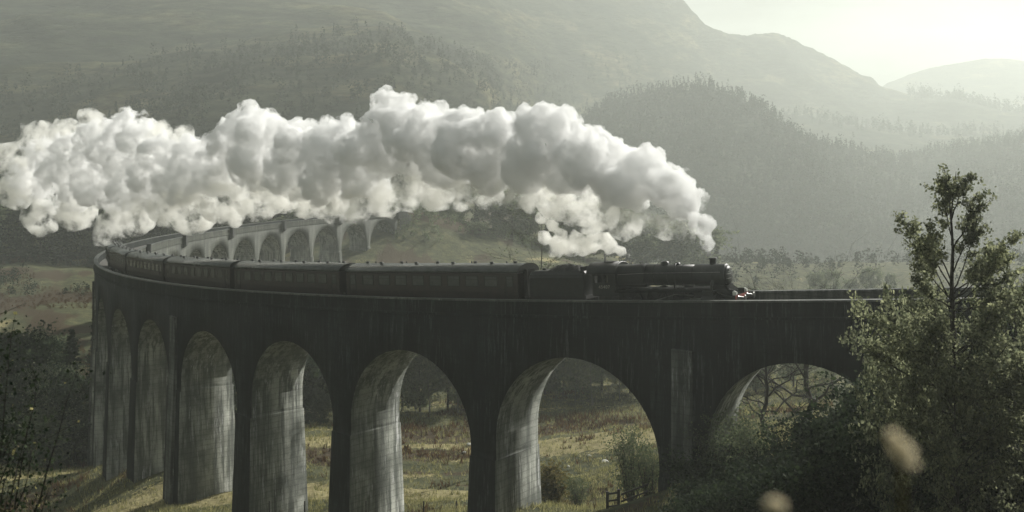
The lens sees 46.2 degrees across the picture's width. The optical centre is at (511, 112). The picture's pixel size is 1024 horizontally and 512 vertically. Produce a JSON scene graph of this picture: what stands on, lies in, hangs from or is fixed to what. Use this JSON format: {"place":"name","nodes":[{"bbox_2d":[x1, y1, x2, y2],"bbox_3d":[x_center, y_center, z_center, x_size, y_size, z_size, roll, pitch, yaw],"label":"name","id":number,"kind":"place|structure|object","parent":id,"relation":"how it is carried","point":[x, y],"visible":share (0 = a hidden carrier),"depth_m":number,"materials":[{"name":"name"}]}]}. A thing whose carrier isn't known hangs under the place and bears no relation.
{"place":"outdoors","nodes":[
{"label":"outdoors","id":0,"kind":"place"},
{"bbox_2d":[0,0,1023,256],"bbox_3d":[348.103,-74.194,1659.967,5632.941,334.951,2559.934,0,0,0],"label":"mountainside","id":1,"kind":"structure","parent":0,"point":[44,42],"depth_m":921.81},
{"bbox_2d":[0,15,639,247],"bbox_3d":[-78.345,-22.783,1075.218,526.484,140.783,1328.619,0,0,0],"label":"woodland","id":2,"kind":"object","parent":1,"relation":"on","point":[193,97],"visible":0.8,"depth_m":637.79,"materials":[{"name":"green plant"}]},
{"bbox_2d":[906,82,1023,112],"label":"woodland","id":3,"kind":"object","parent":1,"relation":"on","point":[930,93],"visible":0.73,"depth_m":2339.78,"materials":[{"name":"green plant"}]},
{"bbox_2d":[0,164,1023,511],"bbox_3d":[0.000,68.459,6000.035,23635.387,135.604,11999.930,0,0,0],"label":"ground","id":4,"kind":"structure","parent":0,"point":[456,246],"depth_m":273.49,"materials":[{"name":"green plant"}]},
{"bbox_2d":[0,199,33,255],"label":"broadleaf tree","id":5,"kind":"object","parent":4,"relation":"on","point":[5,250],"visible":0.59,"depth_m":397.96,"materials":[{"name":"green plant"}]},
{"bbox_2d":[0,389,55,462],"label":"broadleaf tree","id":6,"kind":"object","parent":4,"relation":"on","point":[14,403],"visible":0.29,"depth_m":193.38,"materials":[{"name":"green plant"}]},
{"bbox_2d":[0,318,56,404],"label":"broadleaf tree","id":7,"kind":"object","parent":4,"relation":"on","point":[14,338],"visible":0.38,"depth_m":212.36,"materials":[{"name":"green plant"}]},
{"bbox_2d":[0,196,85,260],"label":"broadleaf tree","id":8,"kind":"object","parent":4,"relation":"on","point":[24,212],"visible":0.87,"depth_m":393.19,"materials":[{"name":"green plant"}]},
{"bbox_2d":[0,325,87,411],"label":"broadleaf tree","id":9,"kind":"object","parent":4,"relation":"on","point":[41,349],"visible":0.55,"depth_m":208.40,"materials":[{"name":"green plant"}]},
{"bbox_2d":[0,401,88,468],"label":"broadleaf tree","id":10,"kind":"object","parent":4,"relation":"on","point":[48,412],"visible":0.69,"depth_m":191.01,"materials":[{"name":"green plant"}]},
{"bbox_2d":[0,254,92,365],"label":"scrub woodland","id":11,"kind":"object","parent":4,"relation":"on","point":[49,306],"visible":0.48,"depth_m":321.66,"materials":[{"name":"green plant"}]},
{"bbox_2d":[6,342,88,434],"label":"broadleaf tree","id":12,"kind":"object","parent":4,"relation":"on","point":[43,375],"visible":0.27,"depth_m":199.77,"materials":[{"name":"green plant"}]},
{"bbox_2d":[0,246,99,295],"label":"scrub woodland","id":13,"kind":"object","parent":4,"relation":"on","point":[89,263],"visible":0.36,"depth_m":355.03,"materials":[{"name":"green plant"}]},
{"bbox_2d":[0,304,110,511],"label":"birch sapling","id":14,"kind":"object","parent":4,"relation":"on","point":[23,441],"visible":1,"depth_m":14.15,"materials":[{"name":"green plant"}]},
{"bbox_2d":[13,195,104,258],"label":"broadleaf tree","id":15,"kind":"object","parent":4,"relation":"on","point":[49,207],"visible":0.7,"depth_m":398.97,"materials":[{"name":"green plant"}]},
{"bbox_2d":[29,400,91,463],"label":"broadleaf tree","id":16,"kind":"object","parent":4,"relation":"on","point":[79,409],"visible":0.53,"depth_m":192.33,"materials":[{"name":"green plant"}]},
{"bbox_2d":[32,365,89,455],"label":"broadleaf tree","id":17,"kind":"object","parent":4,"relation":"on","point":[64,376],"visible":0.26,"depth_m":195.74,"materials":[{"name":"green plant"}]},
{"bbox_2d":[54,329,87,406],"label":"conifer","id":18,"kind":"object","parent":4,"relation":"on","point":[71,348],"visible":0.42,"depth_m":204.61,"materials":[{"name":"green plant"}]},
{"bbox_2d":[36,199,128,258],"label":"broadleaf tree","id":19,"kind":"object","parent":4,"relation":"on","point":[105,209],"visible":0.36,"depth_m":404.81,"materials":[{"name":"green plant"}]},
{"bbox_2d":[70,213,132,251],"bbox_3d":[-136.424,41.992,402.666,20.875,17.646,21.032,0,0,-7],"label":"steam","id":20,"kind":"object","parent":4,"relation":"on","point":[113,225],"visible":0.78,"depth_m":398.34,"materials":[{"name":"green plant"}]},
{"bbox_2d":[303,355,329,425],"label":"broadleaf tree","id":21,"kind":"object","parent":4,"relation":"on","point":[315,374],"visible":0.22,"depth_m":184.39,"materials":[{"name":"green plant"}]},
{"bbox_2d":[303,385,331,424],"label":"broadleaf tree","id":22,"kind":"object","parent":4,"relation":"on","point":[322,410],"visible":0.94,"depth_m":183.43,"materials":[{"name":"green plant"}]},
{"bbox_2d":[0,377,832,511],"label":"bracken","id":23,"kind":"object","parent":4,"relation":"on","point":[407,450],"visible":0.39,"depth_m":165.38,"materials":[{"name":"brown plant"}]},
{"bbox_2d":[400,354,447,411],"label":"broadleaf tree","id":24,"kind":"object","parent":4,"relation":"on","point":[411,400],"visible":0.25,"depth_m":190.50,"materials":[{"name":"green plant"}]},
{"bbox_2d":[410,189,443,211],"bbox_3d":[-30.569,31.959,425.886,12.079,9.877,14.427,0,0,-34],"label":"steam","id":25,"kind":"object","parent":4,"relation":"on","point":[428,194],"visible":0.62,"depth_m":423.92,"materials":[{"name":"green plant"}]},
{"bbox_2d":[406,356,453,412],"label":"broadleaf tree","id":26,"kind":"object","parent":4,"relation":"on","point":[426,393],"visible":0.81,"depth_m":188.60,"materials":[{"name":"green plant"}]},
{"bbox_2d":[419,358,461,406],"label":"broadleaf tree","id":27,"kind":"object","parent":4,"relation":"on","point":[438,380],"visible":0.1,"depth_m":190.33,"materials":[{"name":"green plant"}]},
{"bbox_2d":[437,180,486,215],"bbox_3d":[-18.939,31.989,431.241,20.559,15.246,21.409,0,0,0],"label":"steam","id":28,"kind":"object","parent":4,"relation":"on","point":[455,189],"visible":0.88,"depth_m":429.47,"materials":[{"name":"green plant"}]},
{"bbox_2d":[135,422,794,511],"bbox_3d":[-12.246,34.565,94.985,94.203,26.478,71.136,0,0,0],"label":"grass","id":29,"kind":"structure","parent":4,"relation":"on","point":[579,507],"depth_m":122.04,"materials":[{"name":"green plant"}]},
{"bbox_2d":[384,198,557,251],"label":"scrub woodland","id":30,"kind":"object","parent":4,"relation":"on","point":[431,210],"visible":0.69,"depth_m":406.85,"materials":[{"name":"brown wood"}]},
{"bbox_2d":[465,190,509,227],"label":"broadleaf tree","id":31,"kind":"object","parent":4,"relation":"on","point":[486,198],"visible":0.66,"depth_m":425.54,"materials":[{"name":"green plant"}]},
{"bbox_2d":[484,195,540,235],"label":"broadleaf tree","id":32,"kind":"object","parent":4,"relation":"on","point":[525,206],"visible":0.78,"depth_m":419.29,"materials":[{"name":"green plant"}]},
{"bbox_2d":[492,188,567,234],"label":"broadleaf tree","id":33,"kind":"object","parent":4,"relation":"on","point":[527,195],"visible":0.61,"depth_m":424.75,"materials":[{"name":"green plant"}]},
{"bbox_2d":[458,189,626,269],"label":"birch tree","id":34,"kind":"object","parent":4,"relation":"on","point":[511,231],"visible":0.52,"depth_m":148.84,"materials":[{"name":"grey plant"}]},
{"bbox_2d":[87,210,1022,511],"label":"railway viaduct","id":35,"kind":"object","parent":4,"relation":"on","point":[169,360],"visible":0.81,"depth_m":110.28,"materials":[{"name":"concrete"}]},
{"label":"railway track","id":36,"kind":"object","parent":35,"relation":"on","visible":0},
{"bbox_2d":[108,245,137,275],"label":"railway carriage","id":37,"kind":"object","parent":36,"relation":"on","point":[117,259],"visible":0.66,"depth_m":167.39,"materials":[{"name":"red paint"}]},
{"bbox_2d":[125,250,173,281],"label":"railway carriage","id":38,"kind":"object","parent":36,"relation":"on","point":[145,265],"visible":0.7,"depth_m":149.84,"materials":[{"name":"red paint"}]},
{"bbox_2d":[164,255,243,288],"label":"railway carriage","id":39,"kind":"object","parent":36,"relation":"on","point":[206,271],"visible":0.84,"depth_m":133.42,"materials":[{"name":"red paint"}]},
{"bbox_2d":[233,259,352,294],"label":"railway carriage","id":40,"kind":"object","parent":36,"relation":"on","point":[319,277],"visible":0.8,"depth_m":118.51,"materials":[{"name":"red paint"}]},
{"bbox_2d":[344,261,538,298],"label":"railway carriage","id":41,"kind":"object","parent":36,"relation":"on","point":[489,280],"visible":0.85,"depth_m":104.50,"materials":[{"name":"red paint"}]},
{"bbox_2d":[529,263,598,299],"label":"coal tender","id":42,"kind":"object","parent":36,"relation":"on","point":[569,281],"visible":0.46,"depth_m":96.80,"materials":[{"name":"black paint"}]},
{"bbox_2d":[586,257,754,299],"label":"steam locomotive","id":43,"kind":"object","parent":36,"relation":"on","point":[712,280],"visible":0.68,"depth_m":92.31,"materials":[{"name":"black paint"}]},
{"bbox_2d":[540,459,585,504],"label":"shrub","id":44,"kind":"object","parent":4,"relation":"on","point":[551,490],"visible":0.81,"depth_m":111.30,"materials":[{"name":"green plant"}]},
{"bbox_2d":[559,473,590,506],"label":"shrub","id":45,"kind":"object","parent":4,"relation":"on","point":[575,493],"visible":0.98,"depth_m":107.90,"materials":[{"name":"green plant"}]},
{"bbox_2d":[550,199,616,257],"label":"broadleaf tree","id":46,"kind":"object","parent":4,"relation":"on","point":[579,227],"visible":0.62,"depth_m":422.53,"materials":[{"name":"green plant"}]},
{"bbox_2d":[559,358,612,405],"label":"broadleaf tree","id":47,"kind":"object","parent":4,"relation":"on","point":[590,387],"visible":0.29,"depth_m":188.07,"materials":[{"name":"green plant"}]},
{"bbox_2d":[606,483,647,508],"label":"wooden gate","id":48,"kind":"structure","parent":4,"relation":"on","point":[617,499],"depth_m":91.89,"materials":[{"name":"brown wood"}]},
{"bbox_2d":[600,418,656,501],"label":"shrub","id":49,"kind":"object","parent":4,"relation":"on","point":[623,459],"visible":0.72,"depth_m":101.05,"materials":[{"name":"green plant"}]},
{"bbox_2d":[619,436,658,499],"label":"shrub","id":50,"kind":"object","parent":4,"relation":"on","point":[651,473],"visible":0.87,"depth_m":97.76,"materials":[{"name":"green plant"}]},
{"bbox_2d":[614,214,679,263],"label":"broadleaf tree","id":51,"kind":"object","parent":4,"relation":"on","point":[664,230],"visible":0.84,"depth_m":433.77,"materials":[{"name":"green plant"}]},
{"bbox_2d":[637,214,708,263],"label":"broadleaf tree","id":52,"kind":"object","parent":4,"relation":"on","point":[679,237],"visible":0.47,"depth_m":439.27,"materials":[{"name":"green plant"}]},
{"bbox_2d":[653,221,740,264],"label":"broadleaf tree","id":53,"kind":"object","parent":4,"relation":"on","point":[701,233],"visible":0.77,"depth_m":436.56,"materials":[{"name":"green plant"}]},
{"bbox_2d":[657,428,744,508],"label":"shrub","id":54,"kind":"object","parent":4,"relation":"on","point":[696,471],"visible":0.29,"depth_m":74.12,"materials":[{"name":"green plant"}]},
{"bbox_2d":[653,460,753,511],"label":"shrub","id":55,"kind":"object","parent":4,"relation":"on","point":[679,505],"visible":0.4,"depth_m":64.90,"materials":[{"name":"green plant"}]},
{"bbox_2d":[678,406,746,468],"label":"shrub","id":56,"kind":"object","parent":4,"relation":"on","point":[712,440],"visible":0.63,"depth_m":87.76,"materials":[{"name":"green plant"}]},
{"bbox_2d":[663,452,763,511],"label":"shrub","id":57,"kind":"object","parent":4,"relation":"on","point":[718,504],"visible":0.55,"depth_m":61.70,"materials":[{"name":"green plant"}]},
{"bbox_2d":[725,412,774,469],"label":"shrub","id":58,"kind":"object","parent":4,"relation":"on","point":[744,438],"visible":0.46,"depth_m":83.75,"materials":[{"name":"green plant"}]},
{"bbox_2d":[705,427,800,499],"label":"shrub","id":59,"kind":"object","parent":4,"relation":"on","point":[730,469],"visible":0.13,"depth_m":71.81,"materials":[{"name":"green plant"}]},
{"bbox_2d":[722,399,788,463],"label":"shrub","id":60,"kind":"object","parent":4,"relation":"on","point":[746,421],"visible":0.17,"depth_m":91.58,"materials":[{"name":"green plant"}]},
{"bbox_2d":[709,450,819,511],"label":"shrub","id":61,"kind":"object","parent":4,"relation":"on","point":[741,495],"visible":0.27,"depth_m":59.77,"materials":[{"name":"green plant"}]},
{"bbox_2d":[765,497,786,511],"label":"seed head stalk","id":62,"kind":"object","parent":4,"relation":"on","point":[775,505],"visible":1,"depth_m":1.15,"materials":[{"name":"beige plant"}]},
{"bbox_2d":[734,276,834,440],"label":"bare tree","id":63,"kind":"object","parent":4,"relation":"on","point":[766,395],"visible":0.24,"depth_m":107.94,"materials":[{"name":"brown plant"}]},
{"bbox_2d":[772,363,810,386],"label":"broadleaf tree","id":64,"kind":"object","parent":4,"relation":"on","point":[785,374],"visible":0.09,"depth_m":200.02,"materials":[{"name":"green plant"}]},
{"bbox_2d":[755,404,833,471],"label":"shrub","id":65,"kind":"object","parent":4,"relation":"on","point":[784,444],"visible":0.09,"depth_m":72.26,"materials":[{"name":"green plant"}]},
{"bbox_2d":[584,235,1023,285],"bbox_3d":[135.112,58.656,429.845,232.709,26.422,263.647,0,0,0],"label":"scrub woodland","id":66,"kind":"object","parent":4,"relation":"on","point":[761,260],"visible":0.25,"depth_m":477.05,"materials":[{"name":"green plant"}]},
{"bbox_2d":[741,414,876,511],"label":"shrub","id":67,"kind":"object","parent":4,"relation":"on","point":[800,496],"visible":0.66,"depth_m":56.74,"materials":[{"name":"green plant"}]},
{"bbox_2d":[712,220,908,442],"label":"bare tree","id":68,"kind":"object","parent":4,"relation":"on","point":[808,393],"visible":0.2,"depth_m":110.79,"materials":[{"name":"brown plant"}]},
{"bbox_2d":[791,363,832,399],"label":"broadleaf tree","id":69,"kind":"object","parent":4,"relation":"on","point":[822,387],"visible":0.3,"depth_m":149.95,"materials":[{"name":"green plant"}]},
{"bbox_2d":[804,270,830,288],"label":"broadleaf tree","id":70,"kind":"object","parent":4,"relation":"on","point":[812,276],"visible":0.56,"depth_m":404.63,"materials":[{"name":"green plant"}]},
{"bbox_2d":[776,370,866,452],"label":"shrub","id":71,"kind":"object","parent":4,"relation":"on","point":[801,417],"visible":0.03,"depth_m":72.90,"materials":[{"name":"green plant"}]},
{"bbox_2d":[747,380,903,511],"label":"shrub","id":72,"kind":"object","parent":4,"relation":"on","point":[817,449],"visible":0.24,"depth_m":57.80,"materials":[{"name":"green plant"}]},
{"bbox_2d":[822,269,843,288],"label":"broadleaf tree","id":73,"kind":"object","parent":4,"relation":"on","point":[829,275],"visible":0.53,"depth_m":411.04,"materials":[{"name":"green plant"}]},
{"bbox_2d":[807,371,873,443],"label":"shrub","id":74,"kind":"object","parent":4,"relation":"on","point":[834,418],"visible":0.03,"depth_m":69.80,"materials":[{"name":"green plant"}]},
{"bbox_2d":[815,352,899,425],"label":"shrub","id":75,"kind":"object","parent":4,"relation":"on","point":[854,401],"visible":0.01,"depth_m":66.91,"materials":[{"name":"green plant"}]},
{"bbox_2d":[857,263,883,288],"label":"broadleaf tree","id":76,"kind":"object","parent":4,"relation":"on","point":[867,277],"visible":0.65,"depth_m":403.74,"materials":[{"name":"green plant"}]},
{"bbox_2d":[825,413,944,511],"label":"shrub","id":77,"kind":"object","parent":4,"relation":"on","point":[871,448],"visible":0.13,"depth_m":54.19,"materials":[{"name":"green plant"}]},
{"bbox_2d":[811,376,992,511],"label":"shrub","id":78,"kind":"object","parent":4,"relation":"on","point":[838,467],"visible":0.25,"depth_m":56.33,"materials":[{"name":"green plant"}]},
{"bbox_2d":[846,316,958,506],"bbox_3d":[17.902,15.284,56.052,5.004,11.356,5.082,0,0,-40],"label":"leafy tree","id":79,"kind":"object","parent":4,"relation":"on","point":[865,413],"visible":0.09,"depth_m":55.88,"materials":[{"name":"green plant"}]},
{"bbox_2d":[886,429,919,511],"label":"seed head stalk","id":80,"kind":"object","parent":4,"relation":"on","point":[899,447],"visible":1,"depth_m":1.15,"materials":[{"name":"beige plant"}]},
{"bbox_2d":[843,278,987,511],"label":"leafy tree","id":81,"kind":"object","parent":4,"relation":"on","point":[888,482],"visible":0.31,"depth_m":51.62,"materials":[{"name":"green plant"}]},
{"bbox_2d":[838,163,1023,511],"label":"tall tree","id":82,"kind":"object","parent":4,"relation":"on","point":[989,265],"visible":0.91,"depth_m":47.14,"materials":[{"name":"green plant"}]},
{"bbox_2d":[886,346,1023,511],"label":"leafy tree","id":83,"kind":"object","parent":4,"relation":"on","point":[943,383],"visible":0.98,"depth_m":45.46,"materials":[{"name":"green plant"}]},
{"bbox_2d":[893,376,1023,511],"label":"shrub","id":84,"kind":"object","parent":4,"relation":"on","point":[929,499],"visible":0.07,"depth_m":50.89,"materials":[{"name":"green plant"}]},
{"bbox_2d":[937,327,1023,511],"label":"leafy tree","id":85,"kind":"object","parent":4,"relation":"on","point":[1017,479],"visible":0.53,"depth_m":46.62,"materials":[{"name":"green plant"}]},
{"bbox_2d":[938,407,1023,511],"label":"shrub","id":86,"kind":"object","parent":4,"relation":"on","point":[992,491],"visible":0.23,"depth_m":49.03,"materials":[{"name":"green plant"}]},
{"bbox_2d":[941,266,1023,434],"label":"leafy tree","id":87,"kind":"object","parent":4,"relation":"on","point":[1016,325],"visible":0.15,"depth_m":53.38,"materials":[{"name":"green plant"}]},
{"bbox_2d":[545,87,1023,263],"bbox_3d":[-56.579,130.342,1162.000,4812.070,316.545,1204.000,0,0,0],"label":"wooded hill","id":88,"kind":"structure","parent":0,"point":[678,211],"depth_m":1065.57,"materials":[{"name":"plant"}]},
{"bbox_2d":[540,71,1023,263],"bbox_3d":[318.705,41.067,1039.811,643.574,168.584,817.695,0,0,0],"label":"woodland","id":89,"kind":"object","parent":88,"relation":"on","point":[845,191],"visible":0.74,"depth_m":1076.06,"materials":[{"name":"green plant"}]},
{"bbox_2d":[684,0,1023,86],"label":"sky","id":90,"kind":"structure","parent":0,"point":[885,41],"materials":[{"name":"white"}]},
{"bbox_2d":[781,115,1010,159],"bbox_3d":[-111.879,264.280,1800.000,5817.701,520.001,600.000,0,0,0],"label":"ridge","id":91,"kind":"structure","parent":0,"point":[869,137],"depth_m":1775.02,"materials":[{"name":"grey"}]},
{"bbox_2d":[769,104,1023,138],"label":"woodland","id":92,"kind":"object","parent":91,"relation":"on","point":[911,128],"visible":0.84,"depth_m":1865.53,"materials":[{"name":"green plant"}]},
{"bbox_2d":[883,58,1023,111],"bbox_3d":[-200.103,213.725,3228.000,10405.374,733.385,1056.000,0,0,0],"label":"distant mountain","id":93,"kind":"structure","parent":0,"point":[1002,78],"depth_m":3210.40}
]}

